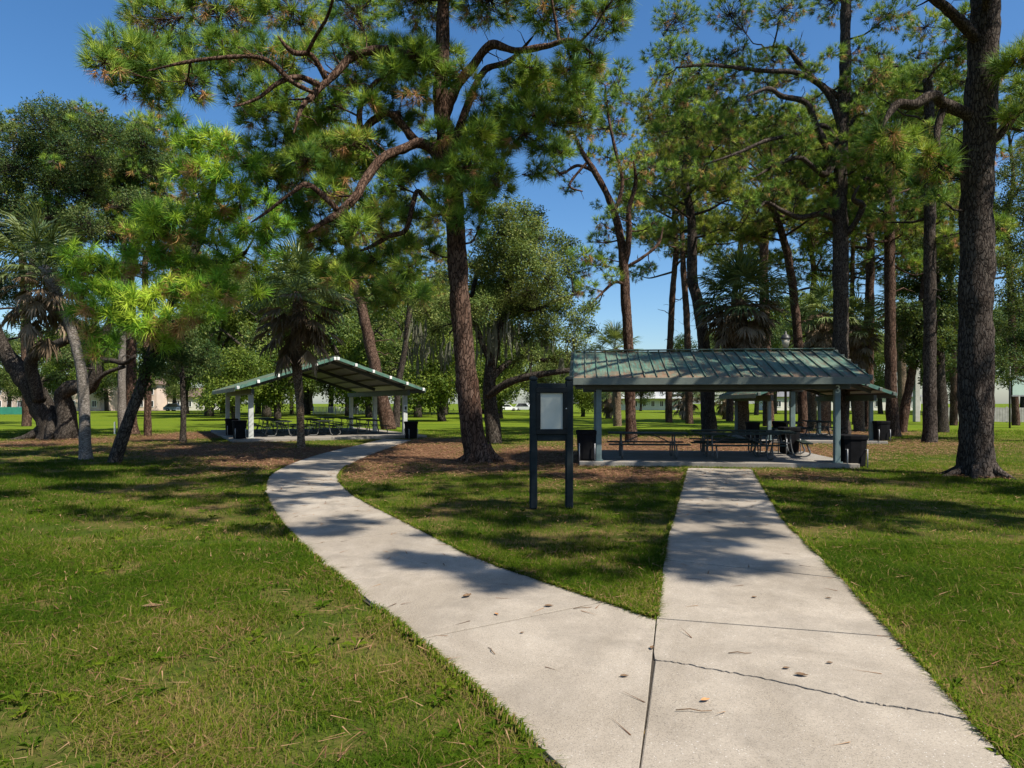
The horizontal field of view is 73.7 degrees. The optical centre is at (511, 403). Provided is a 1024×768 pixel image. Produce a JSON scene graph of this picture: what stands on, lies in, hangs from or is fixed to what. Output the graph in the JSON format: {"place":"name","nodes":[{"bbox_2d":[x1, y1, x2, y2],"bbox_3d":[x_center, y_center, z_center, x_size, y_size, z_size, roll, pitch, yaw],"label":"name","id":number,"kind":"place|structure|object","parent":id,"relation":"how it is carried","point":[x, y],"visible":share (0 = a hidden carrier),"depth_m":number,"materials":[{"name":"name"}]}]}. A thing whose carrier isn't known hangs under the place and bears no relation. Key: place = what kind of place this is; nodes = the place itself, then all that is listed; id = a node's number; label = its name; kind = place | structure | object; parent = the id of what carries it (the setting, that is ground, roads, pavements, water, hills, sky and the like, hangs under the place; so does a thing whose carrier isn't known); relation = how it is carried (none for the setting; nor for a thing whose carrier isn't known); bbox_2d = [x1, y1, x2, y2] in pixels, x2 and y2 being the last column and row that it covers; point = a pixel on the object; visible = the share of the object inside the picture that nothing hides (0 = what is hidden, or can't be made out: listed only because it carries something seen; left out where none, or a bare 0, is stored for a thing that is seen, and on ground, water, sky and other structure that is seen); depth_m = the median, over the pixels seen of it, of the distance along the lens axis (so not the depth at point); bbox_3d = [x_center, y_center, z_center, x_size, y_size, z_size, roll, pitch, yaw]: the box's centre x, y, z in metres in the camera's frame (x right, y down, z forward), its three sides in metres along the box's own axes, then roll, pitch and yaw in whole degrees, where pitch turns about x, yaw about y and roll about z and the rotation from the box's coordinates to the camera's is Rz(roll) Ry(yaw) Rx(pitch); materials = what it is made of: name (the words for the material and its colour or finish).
{"place":"outdoors","nodes":[
{"label":"outdoors","id":0,"kind":"place"},
{"bbox_2d":[138,375,166,410],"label":"apartment building","id":1,"kind":"structure","parent":0,"point":[159,401],"depth_m":160.87,"materials":[{"name":"beige paint"}]},
{"bbox_2d":[265,439,655,767],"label":"winding path","id":2,"kind":"structure","parent":0,"point":[577,703],"depth_m":5.43,"materials":[{"name":"concrete"}]},
{"bbox_2d":[0,404,1023,767],"bbox_3d":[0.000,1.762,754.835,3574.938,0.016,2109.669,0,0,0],"label":"ground","id":3,"kind":"structure","parent":0,"point":[164,420],"depth_m":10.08,"materials":[{"name":"green plant"}]},
{"bbox_2d":[0,330,45,406],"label":"tree","id":4,"kind":"object","parent":3,"relation":"on","point":[9,400],"visible":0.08,"depth_m":139.82,"materials":[{"name":"green plant"}]},
{"bbox_2d":[0,336,70,399],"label":"tree","id":5,"kind":"object","parent":3,"relation":"on","point":[14,388],"visible":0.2,"depth_m":115.95,"materials":[{"name":"green plant"}]},
{"bbox_2d":[0,107,92,425],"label":"pine tree","id":6,"kind":"object","parent":3,"relation":"on","point":[26,419],"visible":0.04,"depth_m":51.71,"materials":[{"name":"green plant"}]},
{"bbox_2d":[0,198,111,459],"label":"palm tree","id":7,"kind":"object","parent":3,"relation":"on","point":[42,303],"visible":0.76,"depth_m":21.16,"materials":[{"name":"green plant"}]},
{"bbox_2d":[35,329,89,390],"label":"tree","id":8,"kind":"object","parent":3,"relation":"on","point":[65,374],"visible":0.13,"depth_m":111.97,"materials":[{"name":"green plant"}]},
{"bbox_2d":[38,320,117,392],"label":"tree","id":9,"kind":"object","parent":3,"relation":"on","point":[107,366],"visible":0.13,"depth_m":110.48,"materials":[{"name":"green plant"}]},
{"bbox_2d":[46,383,117,410],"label":"apartment building","id":10,"kind":"structure","parent":3,"relation":"on","point":[96,404],"depth_m":150.00,"materials":[{"name":"beige paint"}]},
{"bbox_2d":[0,90,174,440],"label":"oak tree","id":11,"kind":"object","parent":3,"relation":"on","point":[55,418],"visible":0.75,"depth_m":32.74,"materials":[{"name":"green plant"}]},
{"bbox_2d":[71,324,142,410],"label":"tree","id":12,"kind":"object","parent":3,"relation":"on","point":[105,390],"visible":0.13,"depth_m":149.18,"materials":[{"name":"green plant"}]},
{"bbox_2d":[19,96,208,429],"bbox_3d":[-20.473,-7.078,35.590,8.493,17.833,9.158,0,0,0],"label":"pine tree","id":13,"kind":"object","parent":3,"relation":"on","point":[170,197],"visible":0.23,"depth_m":34.42,"materials":[{"name":"green plant"}]},
{"bbox_2d":[39,108,226,434],"bbox_3d":[-21.573,-7.031,38.459,9.260,17.830,7.832,0,0,-44],"label":"pine tree","id":14,"kind":"object","parent":3,"relation":"on","point":[131,345],"visible":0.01,"depth_m":38.23,"materials":[{"name":"green plant"}]},
{"bbox_2d":[105,333,160,387],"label":"tree","id":15,"kind":"object","parent":3,"relation":"on","point":[138,350],"visible":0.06,"depth_m":123.63,"materials":[{"name":"green plant"}]},
{"bbox_2d":[63,148,254,435],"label":"pine tree","id":16,"kind":"object","parent":3,"relation":"on","point":[153,186],"visible":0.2,"depth_m":35.09,"materials":[{"name":"green plant"}]},
{"bbox_2d":[137,355,198,410],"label":"tree","id":17,"kind":"object","parent":3,"relation":"on","point":[172,391],"visible":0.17,"depth_m":148.24,"materials":[{"name":"green plant"}]},
{"bbox_2d":[49,105,301,462],"bbox_3d":[-8.912,-3.210,18.709,6.344,10.193,4.142,0,0,0],"label":"pine tree","id":18,"kind":"object","parent":3,"relation":"on","point":[161,333],"visible":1,"depth_m":17.84,"materials":[{"name":"green plant"}]},
{"bbox_2d":[156,313,222,413],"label":"tree","id":19,"kind":"object","parent":3,"relation":"on","point":[187,385],"visible":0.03,"depth_m":108.77,"materials":[{"name":"green plant"}]},
{"bbox_2d":[156,327,229,442],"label":"young oak","id":20,"kind":"object","parent":3,"relation":"on","point":[201,358],"visible":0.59,"depth_m":30.09,"materials":[{"name":"green plant"}]},
{"bbox_2d":[167,388,219,409],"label":"apartment building","id":21,"kind":"structure","parent":3,"relation":"on","point":[192,406],"depth_m":165.00,"materials":[{"name":"paint"}]},
{"bbox_2d":[136,251,283,415],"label":"tree","id":22,"kind":"object","parent":3,"relation":"on","point":[241,318],"visible":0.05,"depth_m":88.51,"materials":[{"name":"green plant"}]},
{"bbox_2d":[190,344,274,417],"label":"tree","id":23,"kind":"object","parent":3,"relation":"on","point":[235,366],"visible":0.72,"depth_m":68.97,"materials":[{"name":"green plant"}]},
{"bbox_2d":[171,259,346,416],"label":"tree","id":24,"kind":"object","parent":3,"relation":"on","point":[267,412],"visible":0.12,"depth_m":82.39,"materials":[{"name":"green plant"}]},
{"bbox_2d":[241,339,315,418],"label":"tree","id":25,"kind":"object","parent":3,"relation":"on","point":[272,395],"visible":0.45,"depth_m":75.66,"materials":[{"name":"green plant"}]},
{"bbox_2d":[237,269,354,414],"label":"tree","id":26,"kind":"object","parent":3,"relation":"on","point":[306,401],"visible":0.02,"depth_m":103.42,"materials":[{"name":"green plant"}]},
{"bbox_2d":[236,233,366,447],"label":"palm tree","id":27,"kind":"object","parent":3,"relation":"on","point":[297,323],"visible":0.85,"depth_m":26.37,"materials":[{"name":"green plant"}]},
{"bbox_2d":[210,356,426,442],"bbox_3d":[-11.369,-0.228,38.199,9.211,4.075,12.720,0,0,-28],"label":"picnic shelter","id":28,"kind":"object","parent":3,"relation":"on","point":[358,380],"visible":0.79,"depth_m":35.60,"materials":[{"name":"metal"}]},
{"bbox_2d":[232,420,246,438],"bbox_3d":[-12.399,1.205,31.071,0.632,0.850,0.727,0,0,-28],"label":"trash bin","id":29,"kind":"object","parent":28,"relation":"on","point":[239,428],"visible":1,"depth_m":30.82,"materials":[{"name":"black plastic"}]},
{"bbox_2d":[314,335,339,412],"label":"tree","id":30,"kind":"object","parent":3,"relation":"on","point":[325,389],"visible":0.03,"depth_m":124.58,"materials":[{"name":"green plant"}]},
{"bbox_2d":[283,251,403,415],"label":"tree","id":31,"kind":"object","parent":3,"relation":"on","point":[338,352],"visible":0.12,"depth_m":91.86,"materials":[{"name":"green plant"}]},
{"bbox_2d":[313,406,392,413],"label":"fence","id":32,"kind":"object","parent":3,"relation":"on","point":[335,410],"visible":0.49,"depth_m":107.41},
{"bbox_2d":[73,0,642,463],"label":"pine tree","id":33,"kind":"object","parent":3,"relation":"on","point":[461,158],"visible":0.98,"depth_m":19.79,"materials":[{"name":"green plant"}]},
{"bbox_2d":[327,339,399,417],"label":"tree","id":34,"kind":"object","parent":3,"relation":"on","point":[362,401],"visible":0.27,"depth_m":81.40,"materials":[{"name":"green plant"}]},
{"bbox_2d":[288,77,446,429],"bbox_3d":[-10.343,-9.057,45.959,12.700,22.036,10.653,0,0,0],"label":"pine tree","id":35,"kind":"object","parent":3,"relation":"on","point":[385,414],"visible":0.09,"depth_m":45.70,"materials":[{"name":"green plant"}]},
{"bbox_2d":[333,319,420,414],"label":"tree","id":36,"kind":"object","parent":3,"relation":"on","point":[379,336],"visible":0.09,"depth_m":99.47,"materials":[{"name":"green plant"}]},
{"bbox_2d":[321,276,488,417],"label":"tree","id":37,"kind":"object","parent":3,"relation":"on","point":[397,333],"visible":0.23,"depth_m":79.30,"materials":[{"name":"green plant"}]},
{"bbox_2d":[363,213,449,426],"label":"pine tree","id":38,"kind":"object","parent":3,"relation":"on","point":[400,372],"visible":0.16,"depth_m":49.77,"materials":[{"name":"green plant"}]},
{"bbox_2d":[404,421,417,438],"bbox_3d":[-4.965,1.325,33.569,0.632,0.850,0.727,0,0,-28],"label":"trash bin","id":39,"kind":"object","parent":3,"relation":"on","point":[411,430],"visible":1,"depth_m":33.34,"materials":[{"name":"black plastic"}]},
{"bbox_2d":[389,333,484,420],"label":"tree","id":40,"kind":"object","parent":3,"relation":"on","point":[441,391],"visible":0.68,"depth_m":64.71,"materials":[{"name":"green plant"}]},
{"bbox_2d":[403,195,601,443],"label":"oak tree","id":41,"kind":"object","parent":3,"relation":"on","point":[502,274],"visible":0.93,"depth_m":28.95,"materials":[{"name":"green plant"}]},
{"bbox_2d":[474,339,532,418],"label":"tree","id":42,"kind":"object","parent":3,"relation":"on","point":[505,395],"visible":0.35,"depth_m":76.20,"materials":[{"name":"green plant"}]},
{"bbox_2d":[0,487,1023,767],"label":"lawn weeds","id":43,"kind":"object","parent":3,"relation":"on","point":[306,685],"visible":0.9,"depth_m":4.53,"materials":[{"name":"green plant"}]},
{"bbox_2d":[0,431,1023,767],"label":"pine straw","id":44,"kind":"object","parent":3,"relation":"on","point":[390,449],"visible":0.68,"depth_m":17.73,"materials":[{"name":"brown plant"}]},
{"bbox_2d":[527,352,570,382],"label":"tree","id":45,"kind":"object","parent":3,"relation":"on","point":[541,366],"visible":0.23,"depth_m":98.06,"materials":[{"name":"green plant"}]},
{"bbox_2d":[529,376,573,508],"bbox_3d":[0.656,0.655,11.371,0.750,2.210,0.165,0,0,-4],"label":"notice board","id":46,"kind":"object","parent":3,"relation":"on","point":[550,411],"visible":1,"depth_m":11.34,"materials":[{"name":"paint"}]},
{"bbox_2d":[565,380,603,416],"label":"tree","id":47,"kind":"object","parent":3,"relation":"on","point":[584,400],"visible":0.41,"depth_m":86.79,"materials":[{"name":"green plant"}]},
{"bbox_2d":[545,46,666,443],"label":"pine tree","id":48,"kind":"object","parent":3,"relation":"on","point":[623,247],"visible":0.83,"depth_m":29.87,"materials":[{"name":"green plant"}]},
{"bbox_2d":[592,392,624,417],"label":"palm tree","id":49,"kind":"object","parent":3,"relation":"on","point":[607,410],"visible":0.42,"depth_m":78.49,"materials":[{"name":"green plant"}]},
{"bbox_2d":[586,320,639,425],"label":"palm tree","id":50,"kind":"object","parent":3,"relation":"on","point":[615,333],"visible":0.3,"depth_m":51.71,"materials":[{"name":"green plant"}]},
{"bbox_2d":[624,392,655,410],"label":"tree","id":51,"kind":"object","parent":3,"relation":"on","point":[642,399],"visible":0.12,"depth_m":150.00,"materials":[{"name":"green plant"}]},
{"bbox_2d":[588,73,743,422],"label":"pine tree","id":52,"kind":"object","parent":3,"relation":"on","point":[670,335],"visible":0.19,"depth_m":61.77,"materials":[{"name":"green plant"}]},
{"bbox_2d":[661,392,700,419],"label":"palm tree","id":53,"kind":"object","parent":3,"relation":"on","point":[681,407],"visible":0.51,"depth_m":71.20,"materials":[{"name":"green plant"}]},
{"bbox_2d":[605,67,759,423],"bbox_3d":[14.467,-12.653,57.958,12.392,28.980,14.495,0,0,-32],"label":"pine tree","id":54,"kind":"object","parent":3,"relation":"on","point":[682,245],"visible":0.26,"depth_m":57.75,"materials":[{"name":"green plant"}]},
{"bbox_2d":[673,333,720,402],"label":"tree","id":55,"kind":"object","parent":3,"relation":"on","point":[679,344],"visible":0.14,"depth_m":122.93,"materials":[{"name":"green plant"}]},
{"bbox_2d":[611,72,789,429],"bbox_3d":[10.382,-8.238,39.678,11.354,20.200,7.842,0,0,40],"label":"pine tree","id":56,"kind":"object","parent":3,"relation":"on","point":[693,229],"visible":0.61,"depth_m":39.61,"materials":[{"name":"green plant"}]},
{"bbox_2d":[570,348,872,468],"bbox_3d":[5.812,0.077,20.979,7.970,3.465,5.422,0,0,6],"label":"picnic shelter","id":57,"kind":"object","parent":3,"relation":"on","point":[791,371],"visible":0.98,"depth_m":19.21,"materials":[{"name":"metal"}]},
{"bbox_2d":[576,430,596,460],"bbox_3d":[2.133,1.200,19.505,0.612,0.860,0.705,0,0,4],"label":"trash bin","id":58,"kind":"object","parent":57,"relation":"on","point":[586,444],"visible":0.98,"depth_m":19.24,"materials":[{"name":"black plastic"}]},
{"bbox_2d":[607,432,690,458],"bbox_3d":[4.017,1.240,20.313,2.300,0.750,1.670,0,0,6],"label":"picnic table","id":59,"kind":"object","parent":57,"relation":"on","point":[621,443],"visible":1,"depth_m":20.10,"materials":[{"name":"metal"}]},
{"bbox_2d":[689,429,770,454],"bbox_3d":[6.956,1.240,21.965,2.300,0.750,1.670,0,0,9],"label":"picnic table","id":60,"kind":"object","parent":57,"relation":"on","point":[702,439],"visible":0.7,"depth_m":21.68,"materials":[{"name":"metal"}]},
{"bbox_2d":[690,432,786,459],"bbox_3d":[6.532,1.240,19.847,2.300,0.750,1.670,0,0,2],"label":"picnic table","id":61,"kind":"object","parent":57,"relation":"on","point":[762,444],"visible":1,"depth_m":19.56,"materials":[{"name":"metal"}]},
{"bbox_2d":[750,430,812,456],"bbox_3d":[8.275,1.240,21.122,1.670,0.750,2.000,0,0,16],"label":"picnic table","id":62,"kind":"object","parent":57,"relation":"on","point":[790,433],"visible":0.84,"depth_m":20.61,"materials":[{"name":"metal"}]},
{"bbox_2d":[778,427,800,454],"bbox_3d":[8.916,1.200,21.959,0.612,0.860,0.705,0,0,0],"label":"trash bin","id":63,"kind":"object","parent":57,"relation":"on","point":[794,442],"visible":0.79,"depth_m":21.70,"materials":[{"name":"black plastic"}]},
{"bbox_2d":[714,392,734,418],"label":"palm tree","id":64,"kind":"object","parent":3,"relation":"on","point":[721,408],"visible":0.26,"depth_m":73.45,"materials":[{"name":"green plant"}]},
{"bbox_2d":[691,241,794,429],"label":"palm tree","id":65,"kind":"object","parent":3,"relation":"on","point":[739,330],"visible":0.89,"depth_m":36.13,"materials":[{"name":"green plant"}]},
{"bbox_2d":[678,74,814,420],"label":"pine tree","id":66,"kind":"object","parent":3,"relation":"on","point":[729,409],"visible":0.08,"depth_m":65.35,"materials":[{"name":"green plant"}]},
{"bbox_2d":[682,93,826,425],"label":"pine tree","id":67,"kind":"object","parent":3,"relation":"on","point":[763,249],"visible":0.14,"depth_m":51.70,"materials":[{"name":"green plant"}]},
{"bbox_2d":[719,317,793,414],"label":"tree","id":68,"kind":"object","parent":3,"relation":"on","point":[776,342],"visible":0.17,"depth_m":96.46,"materials":[{"name":"green plant"}]},
{"bbox_2d":[662,92,863,432],"bbox_3d":[15.445,-8.062,40.727,10.566,19.802,10.924,0,0,29],"label":"pine tree","id":69,"kind":"object","parent":3,"relation":"on","point":[746,235],"visible":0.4,"depth_m":39.78,"materials":[{"name":"green plant"}]},
{"bbox_2d":[780,331,790,420],"bbox_3d":[13.125,-0.858,32.751,0.500,5.216,0.500,0,0,0],"label":"street lamp","id":70,"kind":"object","parent":3,"relation":"on","point":[785,338],"visible":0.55,"depth_m":32.69,"materials":[{"name":"metal"}]},
{"bbox_2d":[770,292,832,413],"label":"tree","id":71,"kind":"object","parent":3,"relation":"on","point":[786,306],"visible":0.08,"depth_m":108.34,"materials":[{"name":"green plant"}]},
{"bbox_2d":[637,0,966,433],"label":"pine tree","id":72,"kind":"object","parent":3,"relation":"on","point":[840,184],"visible":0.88,"depth_m":32.70,"materials":[{"name":"green plant"}]},
{"bbox_2d":[776,305,831,428],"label":"palm tree","id":73,"kind":"object","parent":3,"relation":"on","point":[812,407],"visible":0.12,"depth_m":46.72,"materials":[{"name":"green plant"}]},
{"bbox_2d":[719,384,896,443],"bbox_3d":[13.898,0.147,33.346,5.862,3.325,8.240,0,0,6],"label":"picnic shelter","id":74,"kind":"object","parent":3,"relation":"on","point":[870,393],"visible":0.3,"depth_m":30.94,"materials":[{"name":"metal"}]},
{"bbox_2d":[872,421,890,440],"bbox_3d":[16.024,1.200,29.653,0.653,0.860,0.750,0,0,4],"label":"trash bin","id":75,"kind":"object","parent":74,"relation":"on","point":[881,430],"visible":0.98,"depth_m":29.38,"materials":[{"name":"black plastic"}]},
{"bbox_2d":[737,110,895,328],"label":"pine tree","id":76,"kind":"object","parent":3,"relation":"on","point":[814,253],"visible":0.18,"depth_m":56.36,"materials":[{"name":"green plant"}]},
{"bbox_2d":[780,275,869,430],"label":"palm tree","id":77,"kind":"object","parent":3,"relation":"on","point":[820,335],"visible":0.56,"depth_m":42.50,"materials":[{"name":"green plant"}]},
{"bbox_2d":[776,89,922,424],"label":"pine tree","id":78,"kind":"object","parent":3,"relation":"on","point":[827,276],"visible":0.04,"depth_m":56.14,"materials":[{"name":"green plant"}]},
{"bbox_2d":[841,434,867,467],"bbox_3d":[9.337,1.310,18.780,0.734,0.880,0.839,0,0,5],"label":"trash bin","id":79,"kind":"object","parent":3,"relation":"on","point":[853,448],"visible":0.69,"depth_m":18.47,"materials":[{"name":"black plastic"}]},
{"bbox_2d":[827,288,896,430],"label":"palm tree","id":80,"kind":"object","parent":3,"relation":"on","point":[857,339],"visible":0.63,"depth_m":42.50,"materials":[{"name":"green plant"}]},
{"bbox_2d":[785,88,957,354],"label":"pine tree","id":81,"kind":"object","parent":3,"relation":"on","point":[860,250],"visible":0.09,"depth_m":58.06,"materials":[{"name":"green plant"}]},
{"bbox_2d":[803,102,956,429],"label":"pine tree","id":82,"kind":"object","parent":3,"relation":"on","point":[869,279],"visible":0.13,"depth_m":44.77,"materials":[{"name":"green plant"}]},
{"bbox_2d":[804,48,961,436],"bbox_3d":[20.206,-7.819,35.968,9.234,19.394,8.140,0,0,0],"label":"pine tree","id":83,"kind":"object","parent":3,"relation":"on","point":[889,243],"visible":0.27,"depth_m":35.76,"materials":[{"name":"green plant"}]},
{"bbox_2d":[874,277,917,407],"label":"palm tree","id":84,"kind":"object","parent":3,"relation":"on","point":[901,377],"visible":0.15,"depth_m":53.80,"materials":[{"name":"green plant"}]},
{"bbox_2d":[873,330,922,413],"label":"tree","id":85,"kind":"object","parent":3,"relation":"on","point":[879,377],"visible":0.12,"depth_m":109.23,"materials":[{"name":"green plant"}]},
{"bbox_2d":[823,0,1023,442],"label":"pine tree","id":86,"kind":"object","parent":3,"relation":"on","point":[912,78],"visible":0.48,"depth_m":30.30,"materials":[{"name":"green plant"}]},
{"bbox_2d":[896,226,959,432],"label":"tree","id":87,"kind":"object","parent":3,"relation":"on","point":[947,341],"visible":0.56,"depth_m":40.44,"materials":[{"name":"green plant"}]},
{"bbox_2d":[869,128,997,432],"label":"pine tree","id":88,"kind":"object","parent":3,"relation":"on","point":[904,409],"visible":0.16,"depth_m":40.77,"materials":[{"name":"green plant"}]},
{"bbox_2d":[851,0,1023,479],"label":"pine tree","id":89,"kind":"object","parent":3,"relation":"on","point":[977,113],"visible":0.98,"depth_m":16.09,"materials":[{"name":"brown plant"}]},
{"bbox_2d":[875,64,1023,425],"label":"pine tree","id":90,"kind":"object","parent":3,"relation":"on","point":[953,418],"visible":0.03,"depth_m":53.76,"materials":[{"name":"green plant"}]},
{"bbox_2d":[907,305,1017,400],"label":"tree","id":91,"kind":"object","parent":3,"relation":"on","point":[996,312],"visible":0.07,"depth_m":100.39,"materials":[{"name":"green plant"}]},
{"bbox_2d":[943,57,1023,425],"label":"pine tree","id":92,"kind":"object","parent":3,"relation":"on","point":[1015,415],"visible":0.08,"depth_m":53.74,"materials":[{"name":"green plant"}]},
{"bbox_2d":[947,319,1023,389],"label":"tree","id":93,"kind":"object","parent":3,"relation":"on","point":[999,379],"visible":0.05,"depth_m":116.05,"materials":[{"name":"green plant"}]},
{"bbox_2d":[948,407,1023,422],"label":"fence","id":94,"kind":"object","parent":3,"relation":"on","point":[1001,415],"visible":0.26,"depth_m":61.72,"materials":[{"name":"white"}]},
{"bbox_2d":[993,151,1023,387],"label":"oak tree","id":95,"kind":"object","parent":3,"relation":"on","point":[1014,247],"visible":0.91,"depth_m":30.09,"materials":[{"name":"green plant"}]},
{"bbox_2d":[1009,367,1023,427],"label":"park sign","id":96,"kind":"object","parent":3,"relation":"on","point":[1017,390],"visible":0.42,"depth_m":47.83,"materials":[{"name":"paint"}]},
{"bbox_2d":[0,0,1023,403],"label":"sky","id":97,"kind":"structure","parent":0,"point":[37,37],"materials":[{"name":"blue"}]},
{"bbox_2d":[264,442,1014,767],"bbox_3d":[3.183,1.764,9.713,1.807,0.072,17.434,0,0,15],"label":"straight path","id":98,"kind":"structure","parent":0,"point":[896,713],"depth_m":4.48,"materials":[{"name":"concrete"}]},
{"bbox_2d":[611,392,681,409],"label":"apartment building","id":99,"kind":"structure","parent":0,"point":[657,402],"depth_m":172.00,"materials":[{"name":"grey"}]},
{"bbox_2d":[759,388,921,409],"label":"apartment building","id":100,"kind":"structure","parent":0,"point":[780,400],"depth_m":165.00,"materials":[{"name":"paint"}]},
{"bbox_2d":[913,368,919,421],"bbox_3d":[37.785,-2.250,63.942,0.640,8.000,0.460,0,0,0],"label":"concrete post","id":101,"kind":"object","parent":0,"point":[916,403],"visible":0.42,"depth_m":63.71,"materials":[{"name":"concrete"}]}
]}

